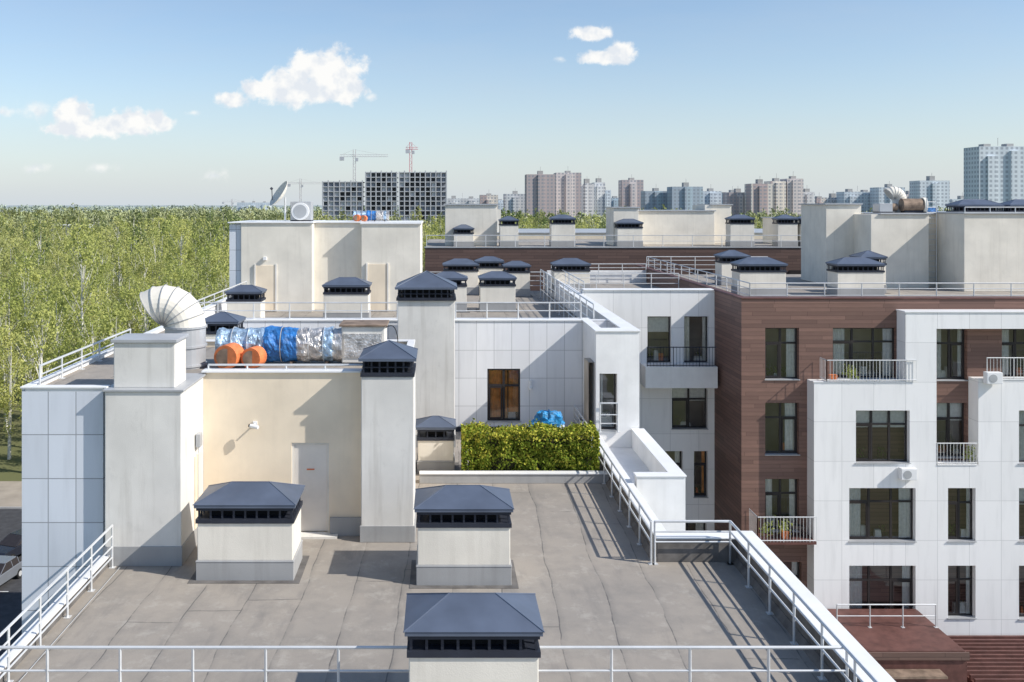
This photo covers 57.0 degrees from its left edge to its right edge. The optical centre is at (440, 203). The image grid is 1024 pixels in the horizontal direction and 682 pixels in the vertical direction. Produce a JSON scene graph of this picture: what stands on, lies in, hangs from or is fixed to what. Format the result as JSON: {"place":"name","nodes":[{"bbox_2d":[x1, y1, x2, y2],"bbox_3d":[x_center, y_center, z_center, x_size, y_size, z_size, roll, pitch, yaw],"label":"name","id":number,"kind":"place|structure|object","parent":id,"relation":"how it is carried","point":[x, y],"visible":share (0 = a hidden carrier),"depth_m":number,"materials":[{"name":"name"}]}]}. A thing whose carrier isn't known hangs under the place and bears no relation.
{"place":"outdoors","nodes":[
{"label":"outdoors","id":0,"kind":"place"},
{"bbox_2d":[0,509,21,655],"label":"parking asphalt","id":1,"kind":"structure","parent":0,"point":[11,598],"depth_m":62.33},
{"bbox_2d":[0,555,21,585],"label":"parked car","id":2,"kind":"object","parent":1,"relation":"on","point":[10,567],"visible":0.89,"depth_m":64.40,"materials":[{"name":"paint"}]},
{"bbox_2d":[0,528,21,555],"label":"parked car","id":3,"kind":"object","parent":1,"relation":"on","point":[10,544],"visible":0.41,"depth_m":68.69,"materials":[{"name":"paint"}]},
{"bbox_2d":[0,481,21,506],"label":"sandy path","id":4,"kind":"structure","parent":0,"point":[10,493],"depth_m":84.12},
{"bbox_2d":[0,205,424,480],"bbox_3d":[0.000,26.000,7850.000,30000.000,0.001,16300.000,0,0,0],"label":"ground","id":5,"kind":"structure","parent":0,"point":[11,469],"depth_m":105.84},
{"bbox_2d":[22,389,104,633],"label":"tiled side block","id":6,"kind":"structure","parent":5,"relation":"on","point":[63,481],"depth_m":20.30,"materials":[{"name":"ceramic"}]},
{"bbox_2d":[25,329,164,391],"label":"side block parapet","id":7,"kind":"structure","parent":6,"relation":"on","point":[64,390],"depth_m":20.30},
{"bbox_2d":[20,326,163,388],"bbox_3d":[-8.150,3.970,26.085,1.880,0.040,11.630,0,0,0],"label":"side block coping","id":8,"kind":"object","parent":7,"relation":"on","point":[34,384],"visible":0.76,"depth_m":20.53,"materials":[{"name":"white metal"}]},
{"bbox_2d":[45,330,164,384],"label":"side block roof","id":9,"kind":"structure","parent":6,"relation":"on","point":[98,373],"depth_m":22.18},
{"bbox_2d":[39,329,130,384],"bbox_3d":[-8.800,3.792,23.600,0.120,0.525,6.120,0,0,0],"label":"roof railing","id":10,"kind":"object","parent":9,"relation":"on","point":[70,353],"visible":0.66,"depth_m":22.76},
{"bbox_2d":[0,216,228,459],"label":"birch forest","id":11,"kind":"object","parent":5,"relation":"on","point":[85,304],"visible":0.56,"depth_m":131.63,"materials":[{"name":"green plant"}]},
{"bbox_2d":[0,203,398,213],"bbox_3d":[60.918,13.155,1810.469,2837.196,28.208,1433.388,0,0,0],"label":"horizon forest","id":12,"kind":"object","parent":5,"relation":"on","point":[49,208],"visible":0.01,"depth_m":1565.02,"materials":[{"name":"plant"}]},
{"bbox_2d":[322,171,446,229],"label":"building under construction","id":13,"kind":"structure","parent":5,"relation":"on","point":[426,191],"depth_m":600.80,"materials":[{"name":"concrete"}]},
{"bbox_2d":[0,203,790,293],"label":"mixed forest belt","id":14,"kind":"object","parent":5,"relation":"on","point":[46,235],"visible":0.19,"depth_m":308.04,"materials":[{"name":"plant"}]},
{"bbox_2d":[0,204,950,237],"bbox_3d":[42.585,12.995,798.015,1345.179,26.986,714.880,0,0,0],"label":"distant forest","id":15,"kind":"object","parent":5,"relation":"on","point":[129,215],"visible":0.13,"depth_m":670.97,"materials":[{"name":"plant"}]},
{"bbox_2d":[583,322,617,426],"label":"bay walls","id":16,"kind":"structure","parent":5,"relation":"on","point":[589,342],"depth_m":30.19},
{"bbox_2d":[596,332,638,446],"bbox_3d":[5.515,5.945,29.440,1.350,3.910,0.280,0,0,0],"label":"bay front","id":17,"kind":"object","parent":16,"relation":"attached to","point":[617,353],"visible":0.82,"depth_m":29.30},
{"bbox_2d":[618,178,642,209],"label":"apartment building","id":18,"kind":"structure","parent":5,"relation":"on","point":[629,191],"depth_m":850.00,"materials":[{"name":"concrete"}]},
{"bbox_2d":[609,431,684,530],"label":"terrace bay walls","id":19,"kind":"structure","parent":5,"relation":"on","point":[664,497],"depth_m":24.20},
{"bbox_2d":[631,428,686,476],"bbox_3d":[5.675,7.019,26.725,1.310,0.039,5.110,0,0,0],"label":"terrace bay coping","id":20,"kind":"object","parent":19,"relation":"on","point":[668,464],"visible":1,"depth_m":25.71,"materials":[{"name":"white metal"}]},
{"bbox_2d":[646,269,740,530],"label":"side wall","id":21,"kind":"structure","parent":5,"relation":"on","point":[727,413],"depth_m":39.47,"materials":[{"name":"brown"}]},
{"bbox_2d":[836,186,869,211],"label":"apartment building","id":22,"kind":"structure","parent":5,"relation":"on","point":[851,196],"depth_m":880.00,"materials":[{"name":"concrete"}]},
{"bbox_2d":[909,176,949,209],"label":"apartment building","id":23,"kind":"structure","parent":5,"relation":"on","point":[930,189],"depth_m":800.00,"materials":[{"name":"concrete"}]},
{"bbox_2d":[964,144,1023,209],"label":"apartment building","id":24,"kind":"structure","parent":5,"relation":"on","point":[994,173],"depth_m":600.00,"materials":[{"name":"concrete"}]},
{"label":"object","id":25,"kind":"object","parent":5,"relation":"on","visible":0},
{"bbox_2d":[635,265,1023,298],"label":"roof coping","id":26,"kind":"object","parent":25,"relation":"on","point":[839,297],"visible":0.99,"depth_m":37.87,"materials":[{"name":"grey paint"}]},
{"bbox_2d":[673,274,1023,294],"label":"roof membrane","id":27,"kind":"object","parent":25,"relation":"on","point":[793,278],"depth_m":47.12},
{"bbox_2d":[712,250,750,285],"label":"roof vent","id":28,"kind":"object","parent":27,"relation":"on","point":[723,266],"visible":0.69,"depth_m":50.09,"materials":[{"name":"paint"}]},
{"bbox_2d":[730,257,787,295],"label":"roof vent","id":29,"kind":"object","parent":27,"relation":"on","point":[759,269],"visible":0.88,"depth_m":44.06,"materials":[{"name":"paint"}]},
{"bbox_2d":[825,257,885,294],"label":"roof vent","id":30,"kind":"object","parent":27,"relation":"on","point":[855,270],"visible":0.9,"depth_m":44.06,"materials":[{"name":"paint"}]},
{"bbox_2d":[799,198,1023,291],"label":"stair tower","id":31,"kind":"structure","parent":27,"relation":"on","point":[954,247],"depth_m":48.50,"materials":[{"name":"paint"}]},
{"bbox_2d":[898,197,937,212],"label":"fan housing","id":32,"kind":"object","parent":31,"relation":"on","point":[912,206],"visible":0.91,"depth_m":50.16,"materials":[{"name":"metal"}]},
{"bbox_2d":[945,199,1004,211],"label":"roof vent","id":33,"kind":"object","parent":31,"relation":"on","point":[958,206],"visible":0.93,"depth_m":49.26,"materials":[{"name":"metal"}]},
{"bbox_2d":[765,329,1023,571],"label":"room interiors","id":34,"kind":"object","parent":25,"relation":"attached to","point":[861,350],"visible":0.16,"depth_m":39.10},
{"bbox_2d":[772,366,965,612],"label":"room objects","id":35,"kind":"object","parent":34,"relation":"attached to","point":[862,372],"visible":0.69,"depth_m":37.23,"materials":[{"name":"fabric"}]},
{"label":"outer walls","id":36,"kind":"object","parent":5,"relation":"on","visible":0},
{"bbox_2d":[3,432,828,681],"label":"roof membrane","id":37,"kind":"object","parent":36,"relation":"on","point":[587,574],"visible":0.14,"depth_m":17.71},
{"bbox_2d":[0,524,115,681],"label":"roof railing","id":38,"kind":"object","parent":37,"relation":"on","point":[41,619],"visible":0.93,"depth_m":17.03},
{"bbox_2d":[205,311,245,338],"bbox_3d":[-6.750,5.538,29.050,1.400,4.423,1.300,0,0,0],"label":"chimney","id":39,"kind":"object","parent":37,"relation":"on","point":[218,320],"visible":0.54,"depth_m":28.61,"materials":[{"name":"paint"}]},
{"bbox_2d":[187,481,308,583],"bbox_3d":[-4.030,6.812,19.900,2.280,1.867,1.500,0,0,0],"label":"roof vent","id":40,"kind":"object","parent":37,"relation":"on","point":[249,532],"visible":1,"depth_m":19.31,"materials":[{"name":"paint"}]},
{"bbox_2d":[103,512,415,565],"bbox_3d":[-3.927,7.537,21.492,7.116,0.414,1.846,0,0,-16],"label":"wall skirting","id":41,"kind":"object","parent":37,"relation":"on","point":[171,555],"depth_m":20.75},
{"bbox_2d":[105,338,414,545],"bbox_3d":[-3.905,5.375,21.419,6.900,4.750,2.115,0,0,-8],"label":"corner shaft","id":42,"kind":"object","parent":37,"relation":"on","point":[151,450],"visible":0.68,"depth_m":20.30,"materials":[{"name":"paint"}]},
{"bbox_2d":[102,333,205,391],"bbox_3d":[-6.370,3.475,21.055,1.740,1.090,1.990,0,0,0],"label":"shaft coping","id":43,"kind":"object","parent":42,"relation":"on","point":[190,380],"visible":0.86,"depth_m":20.43,"materials":[{"name":"grey metal"}]},
{"bbox_2d":[358,340,417,376],"bbox_3d":[-1.225,3.585,22.155,1.341,0.750,1.469,0,0,0],"label":"chimney cap","id":44,"kind":"object","parent":42,"relation":"on","point":[388,358],"visible":1,"depth_m":21.64,"materials":[{"name":"metal"}]},
{"bbox_2d":[203,342,406,531],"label":"stair block walls","id":45,"kind":"structure","parent":37,"relation":"on","point":[285,411],"depth_m":22.00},
{"bbox_2d":[139,284,206,369],"bbox_3d":[-6.711,3.057,23.600,1.645,2.066,1.063,0,0,0],"label":"exhaust duct elbow","id":46,"kind":"object","parent":45,"relation":"on","point":[172,309],"visible":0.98,"depth_m":23.20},
{"bbox_2d":[186,347,361,372],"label":"stair block roof","id":47,"kind":"structure","parent":45,"relation":"on","point":[210,351],"depth_m":23.78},
{"bbox_2d":[214,325,341,367],"bbox_3d":[-4.100,3.607,23.830,3.200,0.965,1.479,0,0,0],"label":"insulated duct","id":48,"kind":"object","parent":45,"relation":"on","point":[260,345],"visible":0.98,"depth_m":23.71,"materials":[{"name":"blue metal"}]},
{"bbox_2d":[201,339,414,372],"bbox_3d":[-4.020,3.927,24.490,6.560,0.044,5.120,0,0,0],"label":"stair block coping","id":49,"kind":"object","parent":45,"relation":"on","point":[411,342],"visible":0.58,"depth_m":22.00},
{"bbox_2d":[292,443,337,538],"bbox_3d":[-3.050,6.675,21.909,1.300,2.150,0.418,0,0,0],"label":"door frame","id":50,"kind":"object","parent":45,"relation":"attached to","point":[315,535],"visible":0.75,"depth_m":22.04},
{"bbox_2d":[294,445,326,530],"bbox_3d":[-3.060,6.670,22.090,0.780,2.040,0.059,0,0,0],"label":"service door","id":51,"kind":"structure","parent":50,"relation":"attached to","point":[314,505],"depth_m":22.06,"materials":[{"name":"paint"}]},
{"bbox_2d":[339,320,397,363],"bbox_3d":[-1.869,3.575,24.250,1.562,1.030,1.020,0,0,0],"label":"fan housing","id":52,"kind":"object","parent":45,"relation":"on","point":[358,336],"visible":0.82,"depth_m":23.80,"materials":[{"name":"paint"}]},
{"bbox_2d":[0,646,848,681],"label":"roof railing","id":53,"kind":"object","parent":37,"relation":"on","point":[338,670],"visible":0.77,"depth_m":14.48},
{"bbox_2d":[398,301,455,446],"bbox_3d":[-0.470,5.415,30.600,1.880,4.670,1.460,0,0,0],"label":"chimney","id":54,"kind":"object","parent":37,"relation":"on","point":[428,327],"visible":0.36,"depth_m":29.90,"materials":[{"name":"paint"}]},
{"bbox_2d":[395,271,457,300],"bbox_3d":[-0.470,2.626,30.580,1.999,0.908,1.622,0,0,0],"label":"chimney cap","id":55,"kind":"object","parent":54,"relation":"on","point":[426,286],"visible":1,"depth_m":29.97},
{"bbox_2d":[0,417,859,681],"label":"parapet upstand","id":56,"kind":"object","parent":37,"relation":"on","point":[692,552],"visible":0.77,"depth_m":19.29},
{"bbox_2d":[0,421,895,681],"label":"parapet coping","id":57,"kind":"object","parent":56,"relation":"on","point":[872,665],"visible":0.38,"depth_m":17.69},
{"bbox_2d":[415,415,458,473],"bbox_3d":[-0.150,6.974,27.500,1.350,1.551,1.200,0,0,0],"label":"roof vent","id":58,"kind":"object","parent":37,"relation":"on","point":[435,437],"visible":0.98,"depth_m":27.06,"materials":[{"name":"paint"}]},
{"bbox_2d":[409,485,518,588],"bbox_3d":[0.465,6.812,19.650,2.200,1.867,1.500,0,0,0],"label":"roof vent","id":59,"kind":"object","parent":37,"relation":"on","point":[463,536],"visible":1,"depth_m":19.06,"materials":[{"name":"paint"}]},
{"bbox_2d":[403,592,544,681],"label":"roof vent","id":60,"kind":"object","parent":37,"relation":"on","point":[473,637],"visible":1,"depth_m":13.62,"materials":[{"name":"paint"}]},
{"bbox_2d":[419,475,608,483],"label":"planter curb","id":61,"kind":"structure","parent":37,"relation":"on","point":[510,479],"depth_m":26.00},
{"bbox_2d":[419,471,607,474],"bbox_3d":[2.025,7.470,26.095,5.250,0.039,0.250,0,0,0],"label":"planter curb coping","id":62,"kind":"object","parent":61,"relation":"on","point":[511,473],"visible":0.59,"depth_m":25.97,"materials":[{"name":"white metal"}]},
{"bbox_2d":[574,405,878,681],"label":"roof railing","id":63,"kind":"object","parent":37,"relation":"on","point":[856,660],"visible":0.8,"depth_m":18.96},
{"bbox_2d":[460,418,600,470],"bbox_3d":[2.526,7.006,26.798,3.950,1.591,1.202,0,0,0],"label":"hedge","id":64,"kind":"object","parent":36,"relation":"on","point":[543,447],"visible":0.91,"depth_m":26.41,"materials":[{"name":"green plant"}]},
{"bbox_2d":[203,273,614,327],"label":"walls","id":65,"kind":"structure","parent":0,"point":[599,320],"depth_m":39.25,"materials":[{"name":"paint"}]},
{"bbox_2d":[238,321,582,430],"bbox_3d":[-2.110,5.945,32.050,13.900,3.910,0.100,0,0,0],"label":"tiled front","id":66,"kind":"object","parent":65,"relation":"attached to","point":[546,357],"visible":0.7,"depth_m":32.00,"materials":[{"name":"tile"}]},
{"bbox_2d":[489,370,517,417],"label":"warm drapes","id":67,"kind":"object","parent":66,"relation":"attached to","point":[495,376],"visible":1,"depth_m":32.14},
{"bbox_2d":[487,369,615,428],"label":"window frames","id":68,"kind":"structure","parent":66,"relation":"attached to","point":[502,387],"depth_m":32.04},
{"bbox_2d":[265,291,576,317],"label":"roof membrane","id":69,"kind":"object","parent":65,"relation":"on","point":[475,306],"visible":0.2,"depth_m":43.20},
{"bbox_2d":[224,285,266,317],"bbox_3d":[-7.700,4.098,37.108,1.650,1.805,1.215,0,0,0],"label":"roof vent","id":70,"kind":"object","parent":69,"relation":"on","point":[245,293],"visible":0.69,"depth_m":36.66,"materials":[{"name":"paint"}]},
{"bbox_2d":[228,220,422,311],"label":"stair tower","id":71,"kind":"structure","parent":69,"relation":"on","point":[290,261],"depth_m":43.55,"materials":[{"name":"paint"}]},
{"bbox_2d":[290,202,312,220],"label":"fan housing","id":72,"kind":"object","parent":71,"relation":"on","point":[301,211],"visible":0.98,"depth_m":45.00,"materials":[{"name":"grey metal"}]},
{"bbox_2d":[256,264,386,309],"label":"doors","id":73,"kind":"structure","parent":71,"relation":"in","point":[377,273],"depth_m":43.55,"materials":[{"name":"beige paint"}]},
{"bbox_2d":[322,277,371,317],"bbox_3d":[-4.000,4.066,40.150,2.200,1.867,1.500,0,0,0],"label":"roof vent","id":74,"kind":"object","parent":69,"relation":"on","point":[346,289],"visible":0.91,"depth_m":39.56,"materials":[{"name":"paint"}]},
{"bbox_2d":[436,271,469,312],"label":"roof vent","id":75,"kind":"object","parent":69,"relation":"on","point":[458,279],"visible":0.5,"depth_m":43.26,"materials":[{"name":"paint"}]},
{"bbox_2d":[442,258,479,294],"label":"roof vent","id":76,"kind":"object","parent":69,"relation":"on","point":[464,266],"visible":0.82,"depth_m":51.56,"materials":[{"name":"paint"}]},
{"bbox_2d":[476,271,516,311],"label":"roof vent","id":77,"kind":"object","parent":69,"relation":"on","point":[496,286],"visible":0.95,"depth_m":43.46,"materials":[{"name":"paint"}]},
{"bbox_2d":[502,261,532,296],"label":"roof vent","id":78,"kind":"object","parent":69,"relation":"on","point":[519,271],"visible":0.81,"depth_m":50.56,"materials":[{"name":"paint"}]},
{"bbox_2d":[431,265,678,291],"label":"roof railing","id":79,"kind":"object","parent":69,"relation":"on","point":[584,283],"visible":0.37,"depth_m":46.98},
{"bbox_2d":[539,269,593,318],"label":"roof railing","id":80,"kind":"object","parent":69,"relation":"on","point":[580,296],"visible":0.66,"depth_m":41.18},
{"bbox_2d":[202,284,640,331],"bbox_3d":[-1.435,3.967,41.630,15.330,0.044,24.740,0,0,0],"label":"parapet coping","id":81,"kind":"object","parent":65,"relation":"on","point":[621,324],"visible":0.66,"depth_m":32.02,"materials":[{"name":"white metal"}]},
{"bbox_2d":[199,302,582,318],"bbox_3d":[-2.050,3.657,32.250,13.820,0.575,0.120,0,0,0],"label":"roof railing","id":82,"kind":"object","parent":81,"relation":"on","point":[361,310],"visible":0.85,"depth_m":32.23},
{"bbox_2d":[505,358,612,424],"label":"room interiors","id":83,"kind":"object","parent":65,"relation":"attached to","point":[607,387],"visible":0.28,"depth_m":30.50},
{"bbox_2d":[0,0,1023,204],"label":"sky","id":84,"kind":"structure","parent":0,"point":[103,102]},
{"bbox_2d":[525,171,554,217],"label":"apartment building","id":85,"kind":"structure","parent":0,"point":[539,190],"depth_m":800.00,"materials":[{"name":"concrete"}]},
{"bbox_2d":[554,171,580,217],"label":"apartment building","id":86,"kind":"structure","parent":0,"point":[567,191],"depth_m":820.00,"materials":[{"name":"concrete"}]},
{"bbox_2d":[425,241,800,290],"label":"walls","id":87,"kind":"structure","parent":0,"point":[537,259],"depth_m":65.00,"materials":[{"name":"brown"}]},
{"bbox_2d":[427,239,775,246],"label":"roof","id":88,"kind":"structure","parent":87,"relation":"on","point":[540,243],"depth_m":69.24,"materials":[{"name":"paint"}]},
{"bbox_2d":[498,216,520,246],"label":"roof vent","id":89,"kind":"object","parent":88,"relation":"on","point":[508,226],"visible":1,"depth_m":66.06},
{"bbox_2d":[549,214,577,246],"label":"roof vent","id":90,"kind":"object","parent":88,"relation":"on","point":[562,224],"visible":0.98,"depth_m":66.06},
{"bbox_2d":[426,235,800,246],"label":"railing","id":91,"kind":"object","parent":88,"relation":"on","point":[606,235],"visible":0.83,"depth_m":65.48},
{"bbox_2d":[445,205,794,245],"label":"rooftop structures","id":92,"kind":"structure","parent":88,"relation":"on","point":[481,219],"depth_m":69.00,"materials":[{"name":"paint"}]},
{"bbox_2d":[614,219,644,246],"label":"roof vent","id":93,"kind":"object","parent":88,"relation":"on","point":[628,227],"visible":1,"depth_m":66.06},
{"bbox_2d":[725,214,756,246],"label":"roof vent","id":94,"kind":"object","parent":88,"relation":"on","point":[739,224],"visible":0.99,"depth_m":66.06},
{"bbox_2d":[771,214,798,246],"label":"roof vent","id":95,"kind":"object","parent":88,"relation":"on","point":[784,224],"visible":1,"depth_m":66.06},
{"bbox_2d":[547,270,717,530],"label":"white apartment wing","id":96,"kind":"structure","parent":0,"point":[678,376],"depth_m":41.20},
{"bbox_2d":[549,258,590,290],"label":"roof vent","id":97,"kind":"object","parent":96,"relation":"on","point":[572,265],"visible":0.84,"depth_m":49.46,"materials":[{"name":"paint"}]},
{"bbox_2d":[647,316,706,530],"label":"window frames","id":98,"kind":"structure","parent":96,"relation":"in","point":[687,399],"depth_m":41.42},
{"bbox_2d":[641,188,666,209],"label":"apartment building","id":99,"kind":"structure","parent":0,"point":[655,198],"depth_m":800.00,"materials":[{"name":"concrete"}]},
{"bbox_2d":[667,182,702,209],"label":"apartment building","id":100,"kind":"structure","parent":0,"point":[685,196],"depth_m":780.00,"materials":[{"name":"concrete"}]},
{"bbox_2d":[744,179,772,215],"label":"apartment building","id":101,"kind":"structure","parent":0,"point":[758,196],"depth_m":800.00,"materials":[{"name":"concrete"}]},
{"bbox_2d":[764,173,785,216],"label":"apartment building","id":102,"kind":"structure","parent":0,"point":[779,194],"depth_m":830.00,"materials":[{"name":"concrete"}]},
{"bbox_2d":[780,176,802,215],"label":"apartment building","id":103,"kind":"structure","parent":0,"point":[794,192],"depth_m":830.00,"materials":[{"name":"concrete"}]},
{"bbox_2d":[648,257,1023,295],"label":"roof railing","id":104,"kind":"object","parent":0,"point":[824,288],"visible":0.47,"depth_m":38.28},
{"bbox_2d":[827,604,969,681],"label":"podium block","id":105,"kind":"structure","parent":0,"point":[906,645],"depth_m":33.81,"materials":[{"name":"red paint"}]},
{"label":"courtyard paving","id":106,"kind":"object","parent":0,"visible":0},
{"bbox_2d":[741,299,1023,614],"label":"brown front","id":107,"kind":"object","parent":106,"relation":"on","point":[814,322],"visible":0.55,"depth_m":37.50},
{"bbox_2d":[755,533,816,544],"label":"hung balcony","id":108,"kind":"structure","parent":107,"relation":"attached to","point":[776,536],"depth_m":36.79,"materials":[{"name":"red paint"}]},
{"bbox_2d":[765,328,1023,616],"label":"window frames","id":109,"kind":"structure","parent":107,"relation":"in","point":[947,453],"depth_m":37.70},
{"bbox_2d":[765,329,1023,613],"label":"curtains","id":110,"kind":"object","parent":109,"relation":"attached to","point":[855,590],"visible":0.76,"depth_m":37.81,"materials":[{"name":"fabric"}]},
{"bbox_2d":[807,311,1023,594],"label":"bay blocks","id":111,"kind":"structure","parent":106,"relation":"on","point":[917,337],"depth_m":36.80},
{"bbox_2d":[749,357,1023,541],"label":"balcony railings","id":112,"kind":"object","parent":111,"relation":"attached to","point":[790,517],"visible":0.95,"depth_m":36.74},
{"bbox_2d":[764,377,1023,619],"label":"window sills","id":113,"kind":"structure","parent":111,"relation":"attached to","point":[885,540],"depth_m":36.98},
{"bbox_2d":[811,309,1023,465],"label":"bay coping","id":114,"kind":"object","parent":111,"relation":"on","point":[955,311],"visible":1,"depth_m":36.77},
{"bbox_2d":[814,380,1023,634],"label":"white bay front","id":115,"kind":"object","parent":106,"relation":"on","point":[993,556],"visible":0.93,"depth_m":36.80,"materials":[{"name":"tile"}]},
{"bbox_2d":[947,635,1023,681],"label":"pergola","id":116,"kind":"object","parent":106,"relation":"on","point":[996,658],"visible":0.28,"depth_m":35.00,"materials":[{"name":"red paint"}]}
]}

